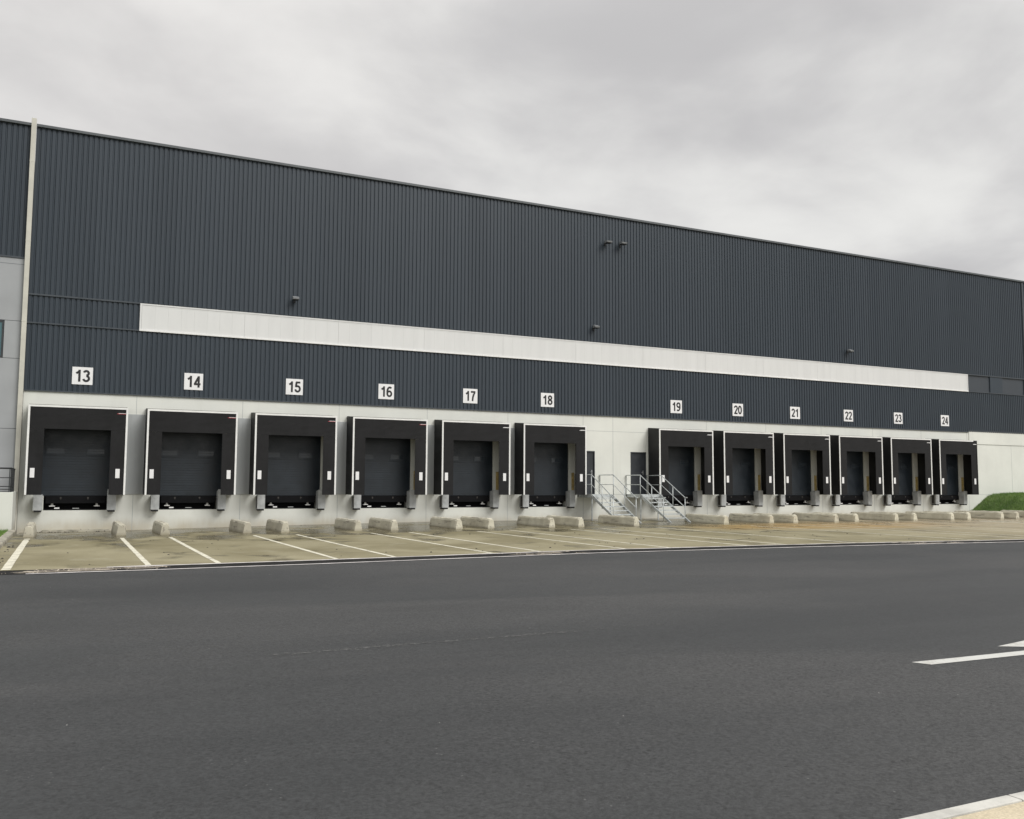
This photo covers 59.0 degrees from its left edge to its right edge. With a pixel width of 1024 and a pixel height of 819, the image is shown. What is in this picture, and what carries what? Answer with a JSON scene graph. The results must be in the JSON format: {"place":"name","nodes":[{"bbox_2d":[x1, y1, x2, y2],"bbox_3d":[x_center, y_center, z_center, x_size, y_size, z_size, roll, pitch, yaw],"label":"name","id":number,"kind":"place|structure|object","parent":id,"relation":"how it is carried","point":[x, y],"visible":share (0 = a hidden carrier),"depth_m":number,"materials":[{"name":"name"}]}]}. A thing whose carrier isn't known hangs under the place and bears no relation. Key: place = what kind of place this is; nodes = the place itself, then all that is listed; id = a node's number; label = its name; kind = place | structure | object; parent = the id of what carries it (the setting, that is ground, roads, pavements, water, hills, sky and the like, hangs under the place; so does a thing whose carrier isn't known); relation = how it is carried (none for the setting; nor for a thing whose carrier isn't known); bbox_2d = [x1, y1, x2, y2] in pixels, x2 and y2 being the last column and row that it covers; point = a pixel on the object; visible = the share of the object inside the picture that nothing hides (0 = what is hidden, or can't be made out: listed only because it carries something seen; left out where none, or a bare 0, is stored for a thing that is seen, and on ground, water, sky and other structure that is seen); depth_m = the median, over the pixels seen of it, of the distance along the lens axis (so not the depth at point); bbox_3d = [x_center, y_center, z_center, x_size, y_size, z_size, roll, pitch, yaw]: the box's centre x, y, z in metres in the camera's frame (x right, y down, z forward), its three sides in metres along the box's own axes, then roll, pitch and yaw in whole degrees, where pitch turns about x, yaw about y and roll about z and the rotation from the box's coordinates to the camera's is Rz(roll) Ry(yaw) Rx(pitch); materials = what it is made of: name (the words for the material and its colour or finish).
{"place":"outdoors","nodes":[
{"label":"outdoors","id":0,"kind":"place"},
{"bbox_2d":[0,542,1023,818],"bbox_3d":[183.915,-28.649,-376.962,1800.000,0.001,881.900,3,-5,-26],"label":"road","id":1,"kind":"structure","parent":0,"point":[762,684],"depth_m":7.87,"materials":[{"name":"asphalt"}]},
{"bbox_2d":[0,530,15,547],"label":"lawn kerb","id":2,"kind":"structure","parent":1,"relation":"on","point":[7,536],"depth_m":27.32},
{"bbox_2d":[28,542,994,573],"bbox_3d":[31.625,4.845,35.188,89.405,0.001,1.435,2,-5,-23],"label":"gutter line","id":3,"kind":"object","parent":1,"relation":"on","point":[457,558],"visible":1,"depth_m":21.40,"materials":[{"name":"stone"}]},
{"bbox_2d":[0,540,1023,574],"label":"gutter","id":4,"kind":"object","parent":1,"relation":"on","point":[349,560],"visible":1,"depth_m":22.05,"materials":[{"name":"concrete"}]},
{"bbox_2d":[11,542,956,572],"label":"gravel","id":5,"kind":"structure","parent":4,"relation":"on","point":[80,569],"depth_m":18.40,"materials":[{"name":"gravel"}]},
{"bbox_2d":[901,791,1023,818],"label":"kerb","id":6,"kind":"structure","parent":1,"relation":"on","point":[975,807],"depth_m":4.66,"materials":[{"name":"concrete"}]},
{"bbox_2d":[915,651,1023,664],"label":"lane marking","id":7,"kind":"object","parent":1,"relation":"on","point":[969,658],"visible":1,"depth_m":9.30,"materials":[{"name":"paint"}]},
{"bbox_2d":[0,517,1023,570],"bbox_3d":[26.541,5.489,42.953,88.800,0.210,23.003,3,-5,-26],"label":"loading apron","id":8,"kind":"object","parent":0,"point":[100,549],"visible":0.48,"depth_m":29.06,"materials":[{"name":"concrete"}]},
{"bbox_2d":[0,492,16,529],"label":"wall","id":9,"kind":"structure","parent":8,"relation":"on","point":[7,509],"depth_m":31.33,"materials":[{"name":"concrete"}]},
{"bbox_2d":[0,467,14,491],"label":"railing","id":10,"kind":"object","parent":9,"relation":"on","point":[11,482],"visible":0.98,"depth_m":31.56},
{"bbox_2d":[1,540,28,569],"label":"parking line","id":11,"kind":"object","parent":8,"relation":"on","point":[10,562],"visible":1,"depth_m":21.27,"materials":[{"name":"paint"}]},
{"bbox_2d":[0,118,34,531],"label":"office wing","id":12,"kind":"structure","parent":8,"relation":"on","point":[15,140],"depth_m":34.26,"materials":[{"name":"metal"}]},
{"bbox_2d":[23,522,36,536],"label":"wheel guide","id":13,"kind":"object","parent":8,"relation":"on","point":[30,529],"visible":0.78,"depth_m":28.88,"materials":[{"name":"concrete"}]},
{"bbox_2d":[111,521,125,535],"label":"wheel guide","id":14,"kind":"object","parent":8,"relation":"on","point":[118,528],"visible":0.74,"depth_m":30.14,"materials":[{"name":"concrete"}]},
{"bbox_2d":[120,538,150,565],"bbox_3d":[-10.023,3.684,23.890,0.130,0.001,10.626,3,-5,-26],"label":"parking line","id":15,"kind":"object","parent":8,"relation":"on","point":[139,555],"visible":1,"depth_m":22.68,"materials":[{"name":"paint"}]},
{"bbox_2d":[152,520,169,534],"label":"wheel guide","id":16,"kind":"object","parent":8,"relation":"on","point":[160,527],"visible":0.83,"depth_m":30.90,"materials":[{"name":"concrete"}]},
{"bbox_2d":[229,519,251,532],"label":"wheel guide","id":17,"kind":"object","parent":8,"relation":"on","point":[240,526],"visible":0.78,"depth_m":32.49,"materials":[{"name":"concrete"}]},
{"bbox_2d":[266,519,288,532],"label":"wheel guide","id":18,"kind":"object","parent":8,"relation":"on","point":[281,526],"visible":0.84,"depth_m":33.01,"materials":[{"name":"concrete"}]},
{"bbox_2d":[334,518,361,530],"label":"wheel guide","id":19,"kind":"object","parent":8,"relation":"on","point":[348,524],"visible":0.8,"depth_m":34.49,"materials":[{"name":"concrete"}]},
{"bbox_2d":[368,517,397,529],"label":"wheel guide","id":20,"kind":"object","parent":8,"relation":"on","point":[384,524],"visible":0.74,"depth_m":35.06,"materials":[{"name":"concrete"}]},
{"bbox_2d":[430,517,462,528],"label":"wheel guide","id":21,"kind":"object","parent":8,"relation":"on","point":[449,523],"visible":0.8,"depth_m":36.30,"materials":[{"name":"concrete"}]},
{"bbox_2d":[460,516,494,528],"bbox_3d":[-1.476,4.717,37.435,0.346,0.527,2.960,3,-5,-26],"label":"wheel guide","id":22,"kind":"object","parent":8,"relation":"on","point":[487,523],"visible":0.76,"depth_m":36.96,"materials":[{"name":"concrete"}]},
{"bbox_2d":[16,124,1023,533],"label":"warehouse","id":23,"kind":"structure","parent":8,"relation":"on","point":[158,272],"depth_m":42.05,"materials":[{"name":"metal"}]},
{"bbox_2d":[14,118,36,529],"bbox_3d":[-18.464,-3.356,34.236,0.178,15.770,0.214,3,-5,-26],"label":"downpipe","id":24,"kind":"object","parent":23,"relation":"attached to","point":[25,301],"visible":0.84,"depth_m":34.18,"materials":[{"name":"metal"}]},
{"bbox_2d":[33,495,42,511],"bbox_3d":[-17.786,3.519,33.913,0.310,0.660,0.411,3,-5,-26],"label":"dock bumper","id":25,"kind":"object","parent":23,"relation":"attached to","point":[37,502],"visible":0.99,"depth_m":33.74,"materials":[{"name":"metal"}]},
{"bbox_2d":[44,496,106,509],"bbox_3d":[-16.894,3.606,35.009,2.190,0.538,0.950,3,-5,-26],"label":"dock leveller","id":26,"kind":"object","parent":23,"relation":"attached to","point":[68,502],"visible":0.99,"depth_m":34.72,"materials":[{"name":"metal"}]},
{"bbox_2d":[24,404,127,494],"bbox_3d":[-16.508,1.522,34.358,3.400,3.416,0.984,3,-5,-26],"label":"dock shelter","id":27,"kind":"object","parent":23,"relation":"attached to","point":[41,416],"visible":1,"depth_m":33.99,"materials":[{"name":"fabric"}]},
{"bbox_2d":[41,428,114,495],"bbox_3d":[-16.775,1.817,34.888,2.570,3.015,0.059,3,-5,-26],"label":"door","id":28,"kind":"structure","parent":23,"relation":"in","point":[76,462],"depth_m":34.85,"materials":[{"name":"metal"}]},
{"bbox_2d":[72,367,92,384],"bbox_3d":[-16.642,-1.303,35.038,0.726,0.678,0.021,3,-5,-26],"label":"number sign","id":29,"kind":"object","parent":23,"relation":"attached to","point":[82,375],"visible":1,"depth_m":35.03,"materials":[{"name":"plastic"}]},
{"bbox_2d":[106,489,115,511],"bbox_3d":[-15.518,3.519,35.029,0.310,0.870,0.411,3,-5,-26],"label":"dock bumper","id":30,"kind":"object","parent":23,"relation":"attached to","point":[111,503],"visible":0.91,"depth_m":34.85,"materials":[{"name":"metal"}]},
{"bbox_2d":[150,495,159,510],"bbox_3d":[-14.112,3.688,35.708,0.310,0.660,0.411,3,-5,-26],"label":"dock bumper","id":31,"kind":"object","parent":23,"relation":"attached to","point":[154,502],"visible":0.98,"depth_m":35.54,"materials":[{"name":"metal"}]},
{"bbox_2d":[159,496,215,508],"bbox_3d":[-13.220,3.774,36.803,2.190,0.538,0.950,3,-5,-26],"label":"dock leveller","id":32,"kind":"object","parent":23,"relation":"attached to","point":[187,502],"visible":0.97,"depth_m":36.51,"materials":[{"name":"metal"}]},
{"bbox_2d":[143,408,237,494],"bbox_3d":[-12.834,1.690,36.152,3.400,3.416,0.984,3,-5,-26],"label":"dock shelter","id":33,"kind":"object","parent":23,"relation":"attached to","point":[158,422],"visible":1,"depth_m":35.74,"materials":[{"name":"fabric"}]},
{"bbox_2d":[160,432,221,495],"bbox_3d":[-13.101,1.985,36.683,2.570,3.015,0.059,3,-5,-26],"label":"door","id":34,"kind":"structure","parent":23,"relation":"in","point":[190,462],"depth_m":36.69,"materials":[{"name":"metal"}]},
{"bbox_2d":[184,373,202,389],"bbox_3d":[-12.968,-1.135,36.832,0.726,0.678,0.022,3,-5,-26],"label":"number sign","id":35,"kind":"object","parent":23,"relation":"attached to","point":[193,381],"visible":1,"depth_m":36.82,"materials":[{"name":"plastic"}]},
{"bbox_2d":[216,489,225,510],"bbox_3d":[-11.845,3.687,36.824,0.310,0.870,0.411,3,-5,-26],"label":"dock bumper","id":36,"kind":"object","parent":23,"relation":"attached to","point":[220,502],"visible":0.91,"depth_m":36.65,"materials":[{"name":"metal"}]},
{"bbox_2d":[255,495,264,510],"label":"dock bumper","id":37,"kind":"object","parent":23,"relation":"attached to","point":[260,503],"visible":0.97,"depth_m":37.34,"materials":[{"name":"metal"}]},
{"bbox_2d":[265,496,315,508],"bbox_3d":[-9.546,3.942,38.598,2.190,0.538,0.950,3,-5,-26],"label":"dock leveller","id":38,"kind":"object","parent":23,"relation":"attached to","point":[276,502],"visible":0.96,"depth_m":38.32,"materials":[{"name":"metal"}]},
{"bbox_2d":[249,412,336,494],"bbox_3d":[-9.161,1.859,37.947,3.400,3.416,0.984,3,-5,-26],"label":"dock shelter","id":39,"kind":"object","parent":23,"relation":"attached to","point":[264,426],"visible":1,"depth_m":37.49,"materials":[{"name":"fabric"}]},
{"bbox_2d":[265,435,320,495],"bbox_3d":[-9.428,2.154,38.477,2.570,3.015,0.059,3,-5,-26],"label":"door","id":40,"kind":"structure","parent":23,"relation":"in","point":[293,461],"depth_m":38.51,"materials":[{"name":"metal"}]},
{"bbox_2d":[286,379,302,394],"bbox_3d":[-9.294,-0.967,38.627,0.726,0.678,0.022,3,-5,-26],"label":"number sign","id":41,"kind":"object","parent":23,"relation":"attached to","point":[294,386],"visible":1,"depth_m":38.62,"materials":[{"name":"plastic"}]},
{"bbox_2d":[316,490,325,509],"bbox_3d":[-8.171,3.855,38.619,0.310,0.870,0.411,3,-5,-26],"label":"dock bumper","id":42,"kind":"object","parent":23,"relation":"attached to","point":[320,501],"visible":0.91,"depth_m":38.45,"materials":[{"name":"metal"}]},
{"bbox_2d":[351,495,360,509],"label":"dock bumper","id":43,"kind":"object","parent":23,"relation":"attached to","point":[356,503],"visible":0.98,"depth_m":39.13,"materials":[{"name":"metal"}]},
{"bbox_2d":[361,496,405,507],"bbox_3d":[-5.873,4.111,40.393,2.190,0.538,0.950,3,-5,-26],"label":"dock leveller","id":44,"kind":"object","parent":23,"relation":"attached to","point":[382,501],"visible":0.97,"depth_m":40.12,"materials":[{"name":"metal"}]},
{"bbox_2d":[360,437,410,495],"bbox_3d":[-5.754,2.322,40.272,2.570,3.015,0.059,3,-5,-26],"label":"door","id":45,"kind":"structure","parent":23,"relation":"in","point":[387,460],"depth_m":40.34,"materials":[{"name":"metal"}]},
{"bbox_2d":[378,384,393,399],"bbox_3d":[-5.621,-0.798,40.422,0.726,0.678,0.021,3,-5,-26],"label":"number sign","id":46,"kind":"object","parent":23,"relation":"attached to","point":[385,391],"visible":1,"depth_m":40.41,"materials":[{"name":"plastic"}]},
{"bbox_2d":[345,416,427,494],"bbox_3d":[-5.487,2.027,39.742,3.400,3.416,0.984,3,-5,-26],"label":"dock shelter","id":47,"kind":"object","parent":23,"relation":"attached to","point":[381,427],"visible":1,"depth_m":39.25,"materials":[{"name":"fabric"}]},
{"bbox_2d":[406,490,415,508],"bbox_3d":[-4.498,4.024,40.413,0.310,0.870,0.411,3,-5,-26],"label":"dock bumper","id":48,"kind":"object","parent":23,"relation":"attached to","point":[411,501],"visible":0.94,"depth_m":40.25,"materials":[{"name":"metal"}]},
{"bbox_2d":[449,495,488,506],"bbox_3d":[-2.199,4.279,42.187,2.190,0.538,0.950,3,-5,-26],"label":"dock leveller","id":49,"kind":"object","parent":23,"relation":"attached to","point":[471,501],"visible":0.97,"depth_m":41.95,"materials":[{"name":"metal"}]},
{"bbox_2d":[463,388,476,403],"bbox_3d":[-1.947,-0.630,42.216,0.726,0.678,0.021,3,-5,-26],"label":"number sign","id":50,"kind":"object","parent":23,"relation":"attached to","point":[469,395],"visible":1,"depth_m":42.20,"materials":[{"name":"plastic"}]},
{"bbox_2d":[449,440,492,495],"bbox_3d":[-2.080,2.490,42.067,2.570,3.015,0.059,3,-5,-26],"label":"door","id":51,"kind":"structure","parent":23,"relation":"in","point":[472,460],"depth_m":42.15,"materials":[{"name":"metal"}]},
{"bbox_2d":[434,420,510,494],"bbox_3d":[-1.813,2.195,41.536,3.400,3.416,0.984,3,-5,-26],"label":"dock shelter","id":52,"kind":"object","parent":23,"relation":"attached to","point":[447,433],"visible":1,"depth_m":41.01,"materials":[{"name":"fabric"}]},
{"bbox_2d":[489,490,498,508],"bbox_3d":[-0.824,4.192,42.208,0.310,0.870,0.411,3,-5,-26],"label":"dock bumper","id":53,"kind":"object","parent":23,"relation":"attached to","point":[494,500],"visible":0.99,"depth_m":42.05,"materials":[{"name":"metal"}]},
{"bbox_2d":[529,495,565,506],"bbox_3d":[1.474,4.447,43.982,2.190,0.538,0.950,3,-5,-26],"label":"dock leveller","id":54,"kind":"object","parent":23,"relation":"attached to","point":[545,500],"visible":0.98,"depth_m":43.74,"materials":[{"name":"metal"}]},
{"bbox_2d":[541,393,553,406],"bbox_3d":[1.726,-0.462,44.011,0.726,0.678,0.021,3,-5,-26],"label":"number sign","id":55,"kind":"object","parent":23,"relation":"attached to","point":[547,399],"visible":1,"depth_m":44.01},
{"bbox_2d":[514,423,586,494],"bbox_3d":[1.860,2.363,43.331,3.400,3.416,0.984,3,-5,-26],"label":"dock shelter","id":56,"kind":"object","parent":23,"relation":"attached to","point":[527,435],"visible":1,"depth_m":42.82,"materials":[{"name":"fabric"}]},
{"bbox_2d":[534,442,567,494],"bbox_3d":[1.593,2.658,43.861,2.570,3.015,0.059,3,-5,-26],"label":"door","id":57,"kind":"structure","parent":23,"relation":"in","point":[550,459],"depth_m":43.98,"materials":[{"name":"metal"}]},
{"bbox_2d":[566,490,574,507],"bbox_3d":[2.850,4.360,44.003,0.310,0.870,0.411,3,-5,-26],"label":"dock bumper","id":58,"kind":"object","parent":23,"relation":"attached to","point":[570,498],"visible":1,"depth_m":43.85,"materials":[{"name":"metal"}]},
{"bbox_2d":[587,451,594,493],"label":"exit door","id":59,"kind":"structure","parent":23,"relation":"in","point":[590,454],"depth_m":44.90,"materials":[{"name":"metal"}]},
{"bbox_2d":[630,452,645,493],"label":"exit door","id":60,"kind":"structure","parent":23,"relation":"in","point":[638,459],"depth_m":46.14,"materials":[{"name":"metal"}]},
{"bbox_2d":[670,400,681,412],"bbox_3d":[8.603,-0.147,47.370,0.726,0.678,0.021,3,-5,-26],"label":"number sign","id":61,"kind":"object","parent":23,"relation":"attached to","point":[675,406],"visible":1,"depth_m":47.36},
{"bbox_2d":[663,495,692,505],"bbox_3d":[8.351,4.762,47.341,2.190,0.538,0.950,3,-5,-26],"label":"dock leveller","id":62,"kind":"object","parent":23,"relation":"attached to","point":[682,500],"visible":0.77,"depth_m":47.15,"materials":[{"name":"metal"}]},
{"bbox_2d":[648,428,713,494],"bbox_3d":[8.737,2.678,46.690,3.400,3.416,0.984,3,-5,-26],"label":"dock shelter","id":63,"kind":"object","parent":23,"relation":"attached to","point":[660,440],"visible":0.98,"depth_m":46.20,"materials":[{"name":"fabric"}]},
{"bbox_2d":[668,446,694,494],"bbox_3d":[8.470,2.973,47.221,2.570,3.015,0.059,3,-5,-26],"label":"door","id":64,"kind":"structure","parent":23,"relation":"in","point":[681,459],"depth_m":47.39,"materials":[{"name":"metal"}]},
{"bbox_2d":[693,490,701,506],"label":"dock bumper","id":65,"kind":"object","parent":23,"relation":"attached to","point":[697,498],"visible":1,"depth_m":47.21,"materials":[{"name":"metal"}]},
{"bbox_2d":[732,403,742,415],"bbox_3d":[12.277,0.021,49.165,0.726,0.678,0.021,3,-5,-26],"label":"number sign","id":66,"kind":"object","parent":23,"relation":"attached to","point":[737,409],"visible":1,"depth_m":49.15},
{"bbox_2d":[726,495,753,504],"bbox_3d":[12.025,4.931,49.136,2.190,0.538,0.950,3,-5,-26],"label":"dock leveller","id":67,"kind":"object","parent":23,"relation":"attached to","point":[739,499],"visible":0.9,"depth_m":48.93,"materials":[{"name":"metal"}]},
{"bbox_2d":[712,430,774,494],"bbox_3d":[12.411,2.847,48.485,3.400,3.416,0.984,3,-5,-26],"label":"dock shelter","id":68,"kind":"object","parent":23,"relation":"attached to","point":[725,443],"visible":1,"depth_m":47.95,"materials":[{"name":"fabric"}]},
{"bbox_2d":[732,448,754,494],"bbox_3d":[12.144,3.142,49.015,2.570,3.015,0.059,3,-5,-26],"label":"door","id":69,"kind":"structure","parent":23,"relation":"in","point":[743,461],"depth_m":49.20,"materials":[{"name":"metal"}]},
{"bbox_2d":[754,491,762,506],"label":"dock bumper","id":70,"kind":"object","parent":23,"relation":"attached to","point":[758,498],"visible":1,"depth_m":49.01,"materials":[{"name":"metal"}]},
{"bbox_2d":[785,495,810,504],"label":"dock leveller","id":71,"kind":"object","parent":23,"relation":"attached to","point":[795,499],"visible":0.89,"depth_m":50.74,"materials":[{"name":"metal"}]},
{"bbox_2d":[791,450,810,494],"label":"door","id":72,"kind":"structure","parent":23,"relation":"in","point":[801,459],"depth_m":51.03,"materials":[{"name":"metal"}]},
{"bbox_2d":[774,433,830,494],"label":"dock shelter","id":73,"kind":"object","parent":23,"relation":"attached to","point":[785,444],"visible":1,"depth_m":49.72,"materials":[{"name":"fabric"}]},
{"bbox_2d":[810,491,819,505],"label":"dock bumper","id":74,"kind":"object","parent":23,"relation":"attached to","point":[815,498],"visible":1,"depth_m":50.82,"materials":[{"name":"metal"}]},
{"bbox_2d":[840,495,862,504],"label":"dock leveller","id":75,"kind":"object","parent":23,"relation":"attached to","point":[849,499],"visible":0.91,"depth_m":52.53,"materials":[{"name":"metal"}]},
{"bbox_2d":[847,451,863,494],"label":"door","id":76,"kind":"structure","parent":23,"relation":"in","point":[855,480],"depth_m":52.85,"materials":[{"name":"metal"}]},
{"bbox_2d":[830,435,883,494],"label":"dock shelter","id":77,"kind":"object","parent":23,"relation":"attached to","point":[841,446],"visible":1,"depth_m":51.53,"materials":[{"name":"fabric"}]},
{"bbox_2d":[891,495,912,503],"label":"dock leveller","id":78,"kind":"object","parent":23,"relation":"attached to","point":[900,499],"visible":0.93,"depth_m":54.38,"materials":[{"name":"metal"}]},
{"bbox_2d":[898,453,912,494],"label":"door","id":79,"kind":"structure","parent":23,"relation":"in","point":[904,459],"depth_m":54.68,"materials":[{"name":"metal"}]},
{"bbox_2d":[882,437,932,494],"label":"dock shelter","id":80,"kind":"object","parent":23,"relation":"attached to","point":[893,447],"visible":1,"depth_m":53.34,"materials":[{"name":"fabric"}]},
{"bbox_2d":[939,495,958,503],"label":"dock leveller","id":81,"kind":"object","parent":23,"relation":"attached to","point":[947,499],"visible":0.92,"depth_m":56.13,"materials":[{"name":"metal"}]},
{"bbox_2d":[946,454,958,494],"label":"door","id":82,"kind":"structure","parent":23,"relation":"in","point":[951,459],"depth_m":56.49,"materials":[{"name":"metal"}]},
{"bbox_2d":[931,439,978,494],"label":"dock shelter","id":83,"kind":"object","parent":23,"relation":"attached to","point":[966,449],"visible":0.99,"depth_m":55.17,"materials":[{"name":"fabric"}]},
{"bbox_2d":[517,516,554,527],"bbox_3d":[0.997,4.826,38.573,0.352,0.531,2.957,3,-5,-26],"label":"wheel guide","id":84,"kind":"object","parent":8,"relation":"on","point":[537,521],"visible":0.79,"depth_m":38.16,"materials":[{"name":"concrete"}]},
{"bbox_2d":[546,515,583,526],"bbox_3d":[2.252,4.886,39.222,0.348,0.529,2.961,3,-5,-26],"label":"wheel guide","id":85,"kind":"object","parent":8,"relation":"on","point":[569,521],"visible":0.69,"depth_m":38.62,"materials":[{"name":"concrete"}]},
{"bbox_2d":[114,539,1023,566],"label":"apron edge","id":86,"kind":"object","parent":8,"relation":"on","point":[518,552],"visible":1,"depth_m":22.95,"materials":[{"name":"concrete"}]},
{"bbox_2d":[578,474,640,522],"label":"steel staircase","id":87,"kind":"structure","parent":8,"relation":"on","point":[596,497],"depth_m":43.03,"materials":[{"name":"metal"}]},
{"bbox_2d":[598,515,638,525],"bbox_3d":[4.722,4.992,40.347,0.352,0.531,2.957,3,-5,-26],"label":"wheel guide","id":88,"kind":"object","parent":8,"relation":"on","point":[621,520],"visible":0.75,"depth_m":39.99,"materials":[{"name":"concrete"}]},
{"bbox_2d":[685,514,728,523],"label":"wheel guide","id":89,"kind":"object","parent":8,"relation":"on","point":[711,519],"visible":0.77,"depth_m":42.10,"materials":[{"name":"concrete"}]},
{"bbox_2d":[728,513,773,522],"bbox_3d":[11.544,5.311,43.758,0.352,0.531,2.957,3,-5,-26],"label":"wheel guide","id":90,"kind":"object","parent":8,"relation":"on","point":[755,518],"visible":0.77,"depth_m":43.48,"materials":[{"name":"concrete"}]},
{"bbox_2d":[753,513,797,522],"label":"wheel guide","id":91,"kind":"object","parent":8,"relation":"on","point":[786,518],"visible":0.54,"depth_m":43.44,"materials":[{"name":"concrete"}]},
{"bbox_2d":[792,512,838,521],"bbox_3d":[15.226,5.477,45.522,0.347,0.524,2.960,3,-5,-26],"label":"wheel guide","id":92,"kind":"object","parent":8,"relation":"on","point":[819,517],"visible":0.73,"depth_m":45.17,"materials":[{"name":"concrete"}]},
{"bbox_2d":[813,512,858,521],"bbox_3d":[16.452,5.534,46.145,0.348,0.529,2.961,3,-5,-26],"label":"wheel guide","id":93,"kind":"object","parent":8,"relation":"on","point":[846,517],"visible":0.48,"depth_m":45.22,"materials":[{"name":"concrete"}]},
{"bbox_2d":[850,512,898,520],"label":"wheel guide","id":94,"kind":"object","parent":8,"relation":"on","point":[878,516],"visible":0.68,"depth_m":46.89,"materials":[{"name":"concrete"}]},
{"bbox_2d":[871,511,917,520],"bbox_3d":[20.151,5.704,47.976,0.352,0.526,2.968,3,-5,-27],"label":"wheel guide","id":95,"kind":"object","parent":8,"relation":"on","point":[908,516],"visible":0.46,"depth_m":47.00,"materials":[{"name":"concrete"}]},
{"bbox_2d":[905,511,953,519],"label":"wheel guide","id":96,"kind":"object","parent":8,"relation":"on","point":[937,515],"visible":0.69,"depth_m":48.57,"materials":[{"name":"concrete"}]},
{"bbox_2d":[922,511,970,519],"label":"wheel guide","id":97,"kind":"object","parent":8,"relation":"on","point":[962,515],"visible":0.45,"depth_m":48.67,"materials":[{"name":"concrete"}]},
{"bbox_2d":[954,510,1003,518],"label":"wheel guide","id":98,"kind":"object","parent":8,"relation":"on","point":[987,515],"visible":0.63,"depth_m":50.36,"materials":[{"name":"concrete"}]},
{"bbox_2d":[0,0,1023,280],"label":"sky","id":99,"kind":"structure","parent":0,"point":[886,129],"materials":[{"name":"grey"}]},
{"bbox_2d":[626,475,690,522],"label":"steel staircase","id":100,"kind":"structure","parent":0,"point":[646,496],"depth_m":44.19,"materials":[{"name":"metal"}]},
{"bbox_2d":[950,802,1023,818],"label":"footpath","id":101,"kind":"structure","parent":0,"point":[1014,811],"depth_m":4.59,"materials":[{"name":"concrete"}]},
{"bbox_2d":[972,491,1023,510],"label":"grass bank","id":102,"kind":"structure","parent":0,"point":[1017,500],"depth_m":56.07,"materials":[{"name":"plant"}]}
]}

